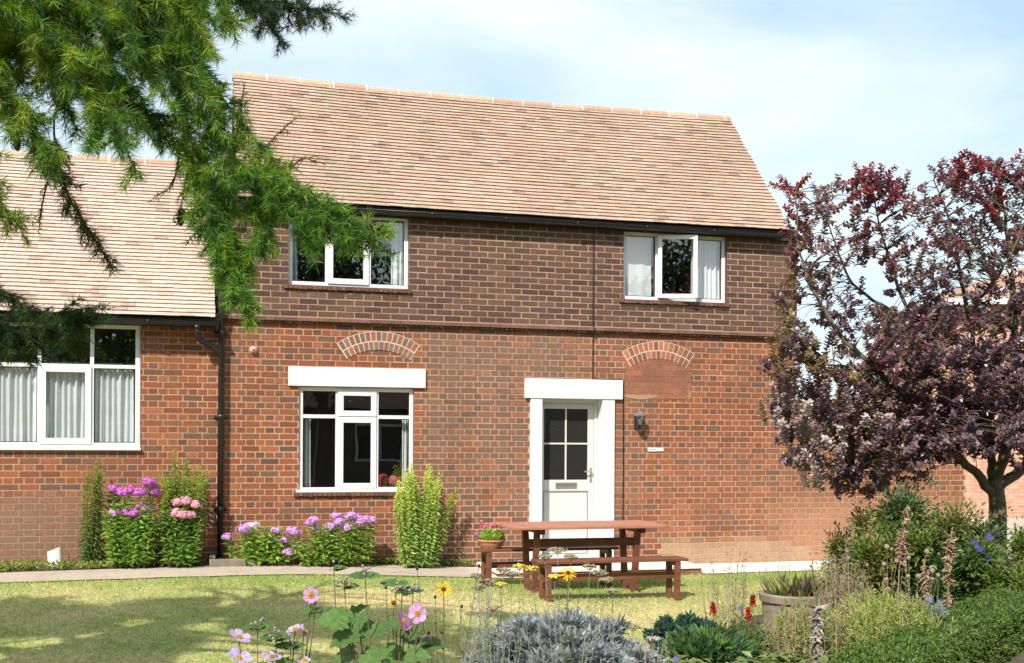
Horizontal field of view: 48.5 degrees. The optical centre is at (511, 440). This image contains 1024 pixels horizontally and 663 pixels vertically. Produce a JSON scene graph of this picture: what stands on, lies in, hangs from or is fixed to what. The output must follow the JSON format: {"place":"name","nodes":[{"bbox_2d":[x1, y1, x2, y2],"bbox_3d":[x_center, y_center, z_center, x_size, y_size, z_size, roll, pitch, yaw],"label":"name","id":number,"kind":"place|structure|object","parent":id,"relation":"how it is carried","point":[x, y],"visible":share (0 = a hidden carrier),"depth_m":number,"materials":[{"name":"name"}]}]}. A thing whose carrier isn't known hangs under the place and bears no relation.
{"place":"outdoors","nodes":[
{"label":"outdoors","id":0,"kind":"place"},
{"bbox_2d":[0,561,833,581],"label":"path","id":1,"kind":"structure","parent":0,"point":[154,572],"depth_m":13.05,"materials":[{"name":"concrete"}]},
{"bbox_2d":[209,554,260,566],"bbox_3d":[-3.277,1.425,13.442,0.580,0.150,0.400,0,0,-15],"label":"gully surround","id":2,"kind":"object","parent":1,"relation":"on","point":[214,561],"visible":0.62,"depth_m":13.24,"materials":[{"name":"concrete"}]},
{"bbox_2d":[477,560,702,576],"bbox_3d":[0.962,1.609,14.251,2.643,0.134,1.037,0,0,-15],"label":"door step","id":3,"kind":"object","parent":1,"relation":"on","point":[688,568],"depth_m":13.94,"materials":[{"name":"concrete"}]},
{"bbox_2d":[0,563,1020,662],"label":"lawn","id":4,"kind":"structure","parent":0,"point":[127,659],"depth_m":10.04,"materials":[{"name":"plant"}]},
{"bbox_2d":[0,559,455,571],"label":"flower border","id":5,"kind":"structure","parent":4,"relation":"on","point":[113,566],"depth_m":13.10,"materials":[{"name":"soil"}]},
{"bbox_2d":[47,546,61,566],"bbox_3d":[-5.212,1.339,12.975,0.150,0.260,0.126,0,0,-30],"label":"gutter offcut","id":6,"kind":"object","parent":5,"relation":"on","point":[54,555],"visible":0.62,"depth_m":12.97,"materials":[{"name":"plastic"}]},
{"bbox_2d":[77,460,106,565],"bbox_3d":[-4.814,0.836,13.025,0.339,1.232,0.250,0,0,-15],"label":"goldenrod","id":7,"kind":"object","parent":5,"relation":"on","point":[95,544],"visible":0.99,"depth_m":13.02,"materials":[{"name":"green plant"}]},
{"bbox_2d":[98,477,164,568],"bbox_3d":[-4.356,0.932,13.006,0.760,1.047,0.446,0,0,0],"label":"phlox","id":8,"kind":"object","parent":5,"relation":"on","point":[134,546],"visible":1,"depth_m":12.94,"materials":[{"name":"green plant"}]},
{"bbox_2d":[157,496,204,567],"bbox_3d":[-3.811,1.049,13.125,0.552,0.819,0.404,0,0,-13],"label":"phlox","id":9,"kind":"object","parent":5,"relation":"on","point":[182,550],"visible":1,"depth_m":13.05,"materials":[{"name":"green plant"}]},
{"bbox_2d":[155,448,210,566],"bbox_3d":[-3.847,0.772,13.263,0.655,1.392,0.456,0,0,-15],"label":"goldenrod","id":10,"kind":"object","parent":5,"relation":"on","point":[169,491],"visible":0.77,"depth_m":13.21,"materials":[{"name":"green plant"}]},
{"bbox_2d":[0,555,474,571],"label":"wall border weeds","id":11,"kind":"object","parent":5,"relation":"on","point":[25,564],"depth_m":12.92,"materials":[{"name":"green plant"}]},
{"bbox_2d":[221,521,302,565],"bbox_3d":[-2.945,1.220,13.398,0.942,0.539,0.444,0,0,-17],"label":"phlox","id":12,"kind":"object","parent":5,"relation":"on","point":[263,551],"visible":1,"depth_m":13.35,"materials":[{"name":"green plant"}]},
{"bbox_2d":[288,512,378,566],"bbox_3d":[-2.138,1.177,13.625,1.130,0.658,0.461,0,0,-15],"label":"phlox","id":13,"kind":"object","parent":5,"relation":"on","point":[346,550],"visible":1,"depth_m":13.56,"materials":[{"name":"green plant"}]},
{"bbox_2d":[392,462,442,567],"bbox_3d":[-1.177,0.913,13.989,0.661,1.304,0.489,0,0,-15],"label":"goldenrod","id":14,"kind":"object","parent":5,"relation":"on","point":[415,540],"visible":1,"depth_m":13.92,"materials":[{"name":"green plant"}]},
{"bbox_2d":[425,487,457,567],"bbox_3d":[-0.865,1.068,14.019,0.449,0.999,0.211,0,0,-15],"label":"goldenrod","id":15,"kind":"object","parent":5,"relation":"on","point":[451,501],"visible":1,"depth_m":14.03,"materials":[{"name":"green plant"}]},
{"bbox_2d":[474,546,618,586],"bbox_3d":[0.392,1.424,12.780,1.629,0.451,0.290,0,0,-15],"label":"garden bench","id":16,"kind":"object","parent":4,"relation":"on","point":[487,564],"visible":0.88,"depth_m":12.68,"materials":[{"name":"brown wood"}]},
{"bbox_2d":[474,520,504,548],"bbox_3d":[-0.234,1.037,12.619,0.330,0.314,0.324,0,0,41],"label":"flower pot","id":17,"kind":"object","parent":16,"relation":"on","point":[491,539],"visible":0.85,"depth_m":12.54,"materials":[{"name":"ceramic"}]},
{"bbox_2d":[494,520,669,592],"bbox_3d":[0.750,1.285,12.449,1.768,0.754,0.800,0,0,-15],"label":"picnic table","id":18,"kind":"object","parent":4,"relation":"on","point":[622,540],"visible":0.91,"depth_m":12.39,"materials":[{"name":"brown wood"}]},
{"bbox_2d":[531,556,687,601],"bbox_3d":[1.013,1.442,11.720,1.632,0.451,0.290,0,0,-15],"label":"garden bench","id":19,"kind":"object","parent":4,"relation":"on","point":[669,574],"visible":0.91,"depth_m":11.70,"materials":[{"name":"brown wood"}]},
{"bbox_2d":[730,589,963,660],"bbox_3d":[3.390,1.641,8.500,8.000,0.019,11.000,0,0,0],"label":"flower bed","id":20,"kind":"object","parent":4,"relation":"on","point":[757,617],"depth_m":10.38,"materials":[{"name":"soil"}]},
{"bbox_2d":[228,587,327,662],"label":"japanese anemone","id":21,"kind":"object","parent":20,"relation":"on","point":[293,644],"visible":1,"depth_m":4.93,"materials":[{"name":"pink plant"}]},
{"bbox_2d":[314,560,446,662],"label":"japanese anemone","id":22,"kind":"object","parent":20,"relation":"on","point":[347,624],"visible":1,"depth_m":4.94,"materials":[{"name":"green plant"}]},
{"bbox_2d":[384,586,397,662],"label":"yellow daisy","id":23,"kind":"object","parent":20,"relation":"on","point":[392,602],"visible":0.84,"depth_m":5.20,"materials":[{"name":"green plant"}]},
{"bbox_2d":[416,564,479,662],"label":"yellow daisy","id":24,"kind":"object","parent":20,"relation":"on","point":[444,588],"visible":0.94,"depth_m":5.20,"materials":[{"name":"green plant"}]},
{"bbox_2d":[458,586,528,662],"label":"feathery plant","id":25,"kind":"object","parent":20,"relation":"on","point":[486,621],"visible":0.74,"depth_m":6.16,"materials":[{"name":"green plant"}]},
{"bbox_2d":[470,567,519,662],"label":"yarrow","id":26,"kind":"object","parent":20,"relation":"on","point":[488,582],"visible":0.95,"depth_m":5.92,"materials":[{"name":"green plant"}]},
{"bbox_2d":[512,547,614,662],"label":"yarrow","id":27,"kind":"object","parent":20,"relation":"on","point":[546,557],"visible":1,"depth_m":5.91,"materials":[{"name":"green plant"}]},
{"bbox_2d":[460,606,669,662],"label":"silver bush","id":28,"kind":"object","parent":20,"relation":"on","point":[604,645],"visible":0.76,"depth_m":6.24,"materials":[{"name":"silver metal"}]},
{"bbox_2d":[558,567,581,662],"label":"yellow daisy","id":29,"kind":"object","parent":20,"relation":"on","point":[567,571],"visible":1,"depth_m":5.60,"materials":[{"name":"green plant"}]},
{"bbox_2d":[606,588,661,662],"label":"yarrow","id":30,"kind":"object","parent":20,"relation":"on","point":[635,626],"visible":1,"depth_m":6.07,"materials":[{"name":"beige plant"}]},
{"bbox_2d":[611,624,675,662],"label":"feathery plant","id":31,"kind":"object","parent":20,"relation":"on","point":[660,656],"visible":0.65,"depth_m":6.22,"materials":[{"name":"green plant"}]},
{"bbox_2d":[642,609,721,650],"bbox_3d":[1.266,1.441,8.304,0.627,0.432,0.543,0,0,0],"label":"dark mound","id":32,"kind":"object","parent":20,"relation":"on","point":[662,624],"visible":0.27,"depth_m":8.25,"materials":[{"name":"green plant"}]},
{"bbox_2d":[651,621,760,662],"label":"grassy mound","id":33,"kind":"object","parent":20,"relation":"on","point":[718,643],"visible":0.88,"depth_m":7.58,"materials":[{"name":"green plant"}]},
{"bbox_2d":[709,601,716,619],"bbox_3d":[1.521,1.437,8.600,0.117,0.445,0.115,0,0,0],"label":"snapdragon","id":34,"kind":"object","parent":20,"relation":"on","point":[713,607],"visible":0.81,"depth_m":8.60,"materials":[{"name":"red plant"}]},
{"bbox_2d":[696,545,762,633],"bbox_3d":[1.752,1.247,9.216,0.464,0.867,0.571,0,0,0],"label":"feathery plant","id":35,"kind":"object","parent":20,"relation":"on","point":[728,581],"visible":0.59,"depth_m":9.09,"materials":[{"name":"green plant"}]},
{"bbox_2d":[744,607,751,638],"bbox_3d":[1.761,1.451,8.503,0.108,0.419,0.095,0,0,21],"label":"snapdragon","id":36,"kind":"object","parent":20,"relation":"on","point":[747,611],"visible":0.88,"depth_m":8.49,"materials":[{"name":"red plant"}]},
{"bbox_2d":[659,642,841,662],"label":"ground cover","id":37,"kind":"object","parent":20,"relation":"on","point":[774,657],"visible":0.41,"depth_m":7.47,"materials":[{"name":"green plant"}]},
{"bbox_2d":[721,614,781,658],"bbox_3d":[1.639,1.482,8.215,0.599,0.447,0.700,0,0,0],"label":"foliage","id":38,"kind":"object","parent":20,"relation":"on","point":[757,636],"visible":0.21,"depth_m":8.11,"materials":[{"name":"green plant"}]},
{"bbox_2d":[749,593,755,631],"bbox_3d":[1.858,1.421,8.801,0.096,0.481,0.110,0,0,38],"label":"snapdragon","id":39,"kind":"object","parent":20,"relation":"on","point":[752,600],"visible":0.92,"depth_m":8.79,"materials":[{"name":"red plant"}]},
{"bbox_2d":[673,606,855,662],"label":"cornflower","id":40,"kind":"object","parent":20,"relation":"on","point":[739,608],"visible":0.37,"depth_m":8.59,"materials":[{"name":"blue plant"}]},
{"bbox_2d":[746,550,814,621],"bbox_3d":[2.338,1.321,9.914,0.552,0.727,0.580,0,0,0],"label":"feathery plant","id":41,"kind":"object","parent":20,"relation":"on","point":[761,584],"visible":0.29,"depth_m":9.92,"materials":[{"name":"beige plant"}]},
{"bbox_2d":[759,589,830,636],"bbox_3d":[2.358,1.477,9.500,0.590,0.414,0.590,0,0,0],"label":"stone planter","id":42,"kind":"object","parent":20,"relation":"on","point":[772,601],"visible":0.34,"depth_m":9.32,"materials":[{"name":"stone"}]},
{"bbox_2d":[759,570,827,596],"bbox_3d":[2.355,1.193,9.511,0.575,0.255,0.612,0,0,0],"label":"spiky plant","id":43,"kind":"object","parent":42,"relation":"on","point":[803,586],"visible":0.77,"depth_m":9.45,"materials":[{"name":"green plant"}]},
{"bbox_2d":[756,590,853,662],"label":"feathery plant","id":44,"kind":"object","parent":20,"relation":"on","point":[786,634],"visible":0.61,"depth_m":7.91,"materials":[{"name":"green plant"}]},
{"bbox_2d":[801,539,832,611],"bbox_3d":[2.865,1.297,10.606,0.386,0.782,0.296,0,0,25],"label":"mullein","id":45,"kind":"object","parent":20,"relation":"on","point":[816,562],"visible":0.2,"depth_m":10.61,"materials":[{"name":"green plant"}]},
{"bbox_2d":[807,599,830,662],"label":"dried spike","id":46,"kind":"object","parent":20,"relation":"on","point":[817,637],"visible":0.86,"depth_m":7.69,"materials":[{"name":"beige plant"}]},
{"bbox_2d":[807,549,867,640],"bbox_3d":[2.610,1.263,8.993,0.485,0.848,0.613,0,0,0],"label":"feathery plant","id":47,"kind":"object","parent":20,"relation":"on","point":[841,590],"visible":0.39,"depth_m":8.99,"materials":[{"name":"beige plant"}]},
{"bbox_2d":[838,519,852,595],"bbox_3d":[2.724,1.165,9.301,0.140,1.045,0.134,0,0,24],"label":"dried spike","id":48,"kind":"object","parent":20,"relation":"on","point":[847,534],"visible":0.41,"depth_m":9.30,"materials":[{"name":"beige plant"}]},
{"bbox_2d":[820,501,875,607],"bbox_3d":[3.232,1.137,10.840,0.677,1.172,0.938,0,0,27],"label":"garden shrub","id":49,"kind":"object","parent":20,"relation":"on","point":[834,542],"visible":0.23,"depth_m":10.76,"materials":[{"name":"green plant"}]},
{"bbox_2d":[756,148,1023,564],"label":"purple tree","id":50,"kind":"object","parent":20,"relation":"on","point":[924,438],"visible":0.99,"depth_m":10.83,"materials":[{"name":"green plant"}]},
{"bbox_2d":[821,580,958,652],"bbox_3d":[2.627,1.348,8.011,0.856,0.678,0.877,0,0,0],"label":"feathery plant","id":51,"kind":"object","parent":20,"relation":"on","point":[867,622],"visible":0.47,"depth_m":7.83,"materials":[{"name":"green plant"}]},
{"bbox_2d":[893,506,910,594],"bbox_3d":[3.121,1.106,9.097,0.154,1.167,0.123,0,0,0],"label":"dried spike","id":52,"kind":"object","parent":20,"relation":"on","point":[901,543],"visible":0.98,"depth_m":9.10,"materials":[{"name":"beige plant"}]},
{"bbox_2d":[866,544,939,611],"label":"seed heads","id":53,"kind":"object","parent":20,"relation":"on","point":[918,575],"visible":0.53,"depth_m":8.94,"materials":[{"name":"beige plant"}]},
{"bbox_2d":[800,480,1023,612],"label":"garden shrub","id":54,"kind":"object","parent":20,"relation":"on","point":[931,533],"visible":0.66,"depth_m":10.09,"materials":[{"name":"green plant"}]},
{"bbox_2d":[816,585,1023,662],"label":"box hedge","id":55,"kind":"object","parent":20,"relation":"on","point":[989,623],"visible":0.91,"depth_m":7.74,"materials":[{"name":"green plant"}]},
{"bbox_2d":[918,559,932,609],"bbox_3d":[3.131,1.292,8.604,0.117,0.794,0.108,0,0,0],"label":"dried spike","id":56,"kind":"object","parent":20,"relation":"on","point":[924,587],"visible":0.49,"depth_m":8.60,"materials":[{"name":"beige plant"}]},
{"bbox_2d":[917,594,949,622],"bbox_3d":[3.037,1.384,8.202,0.381,0.571,0.302,0,0,0],"label":"silver bush","id":57,"kind":"object","parent":20,"relation":"on","point":[929,601],"visible":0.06,"depth_m":8.16,"materials":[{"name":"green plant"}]},
{"bbox_2d":[940,527,957,607],"bbox_3d":[3.381,1.179,8.797,0.136,1.025,0.143,0,0,0],"label":"dried spike","id":58,"kind":"object","parent":20,"relation":"on","point":[950,547],"visible":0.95,"depth_m":8.79,"materials":[{"name":"beige plant"}]},
{"bbox_2d":[960,515,1023,600],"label":"garden shrub","id":59,"kind":"object","parent":20,"relation":"on","point":[998,579],"visible":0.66,"depth_m":9.84,"materials":[{"name":"green plant"}]},
{"bbox_2d":[0,0,1023,401],"label":"sky","id":60,"kind":"structure","parent":0,"point":[819,88],"materials":[{"name":"blue"}]},
{"bbox_2d":[966,518,1023,563],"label":"yard","id":61,"kind":"structure","parent":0,"point":[1017,521],"depth_m":23.28,"materials":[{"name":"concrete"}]},
{"bbox_2d":[1004,651,1023,662],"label":"soil path","id":62,"kind":"structure","parent":0,"point":[1018,658],"depth_m":8.54,"materials":[{"name":"brown soil"}]},
{"label":"ground","id":63,"kind":"structure","parent":0,"visible":0},
{"bbox_2d":[0,149,219,563],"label":"brick cottage","id":64,"kind":"structure","parent":63,"relation":"on","point":[130,397],"depth_m":13.43,"materials":[{"name":"ceramic"}]},
{"bbox_2d":[0,322,140,447],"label":"window","id":65,"kind":"structure","parent":64,"relation":"in","point":[91,404],"depth_m":13.27,"materials":[{"name":"white plastic"}]},
{"bbox_2d":[0,0,402,374],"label":"cedar tree","id":66,"kind":"object","parent":63,"relation":"on","point":[157,40],"visible":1,"depth_m":4.92,"materials":[{"name":"green plant"}]},
{"bbox_2d":[214,71,796,566],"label":"brick house","id":67,"kind":"structure","parent":63,"relation":"on","point":[538,311],"depth_m":14.89,"materials":[{"name":"brick"}]},
{"bbox_2d":[249,346,256,353],"bbox_3d":[-3.112,-1.092,13.687,0.104,0.102,0.065,0,0,-15],"label":"alarm sounder","id":68,"kind":"object","parent":67,"relation":"attached to","point":[252,349],"visible":1,"depth_m":13.68,"materials":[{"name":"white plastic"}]},
{"bbox_2d":[288,216,407,288],"bbox_3d":[-2.027,-2.347,14.111,1.478,0.909,0.155,0,0,-15],"label":"window","id":69,"kind":"structure","parent":67,"relation":"in","point":[399,271],"depth_m":14.12,"materials":[{"name":"white plastic"}]},
{"bbox_2d":[298,387,412,489],"bbox_3d":[-1.943,-0.013,14.157,1.416,1.284,0.182,0,0,-15],"label":"window","id":70,"kind":"structure","parent":67,"relation":"in","point":[340,416],"depth_m":14.07,"materials":[{"name":"white plastic"}]},
{"bbox_2d":[379,473,401,485],"bbox_3d":[-1.534,0.556,14.509,0.448,0.273,0.259,0,0,-9],"label":"cushion","id":71,"kind":"object","parent":67,"relation":"in","point":[386,480],"visible":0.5,"depth_m":14.41,"materials":[{"name":"pink fabric"}]},
{"bbox_2d":[542,403,593,557],"bbox_3d":[0.733,0.559,14.952,0.728,2.097,0.103,0,0,-15],"label":"door","id":72,"kind":"structure","parent":67,"relation":"in","point":[567,428],"depth_m":14.97,"materials":[{"name":"plastic"}]},
{"bbox_2d":[634,410,645,429],"bbox_3d":[1.666,-0.269,14.936,0.154,0.278,0.202,0,0,-39],"label":"wall lantern","id":73,"kind":"object","parent":67,"relation":"attached to","point":[637,421],"depth_m":14.91,"materials":[{"name":"black metal"}]},
{"bbox_2d":[648,448,663,450],"bbox_3d":[1.906,0.121,15.096,0.223,0.048,0.015,0,0,-15],"label":"name plate","id":74,"kind":"object","parent":67,"relation":"attached to","point":[655,449],"visible":1,"depth_m":15.09,"materials":[{"name":"white paint"}]},
{"bbox_2d":[623,232,724,302],"bbox_3d":[2.176,-2.318,15.173,1.488,0.922,0.339,0,0,-15],"label":"window","id":75,"kind":"structure","parent":67,"relation":"in","point":[637,246],"depth_m":15.19,"materials":[{"name":"white plastic"}]},
{"bbox_2d":[794,403,964,560],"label":"garden wall","id":76,"kind":"structure","parent":63,"relation":"on","point":[816,511],"depth_m":15.82,"materials":[{"name":"orange brick"}]},
{"bbox_2d":[877,268,1023,517],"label":"neighbour house","id":77,"kind":"structure","parent":63,"relation":"on","point":[1014,493],"depth_m":25.33,"materials":[{"name":"orange brick"}]}
]}

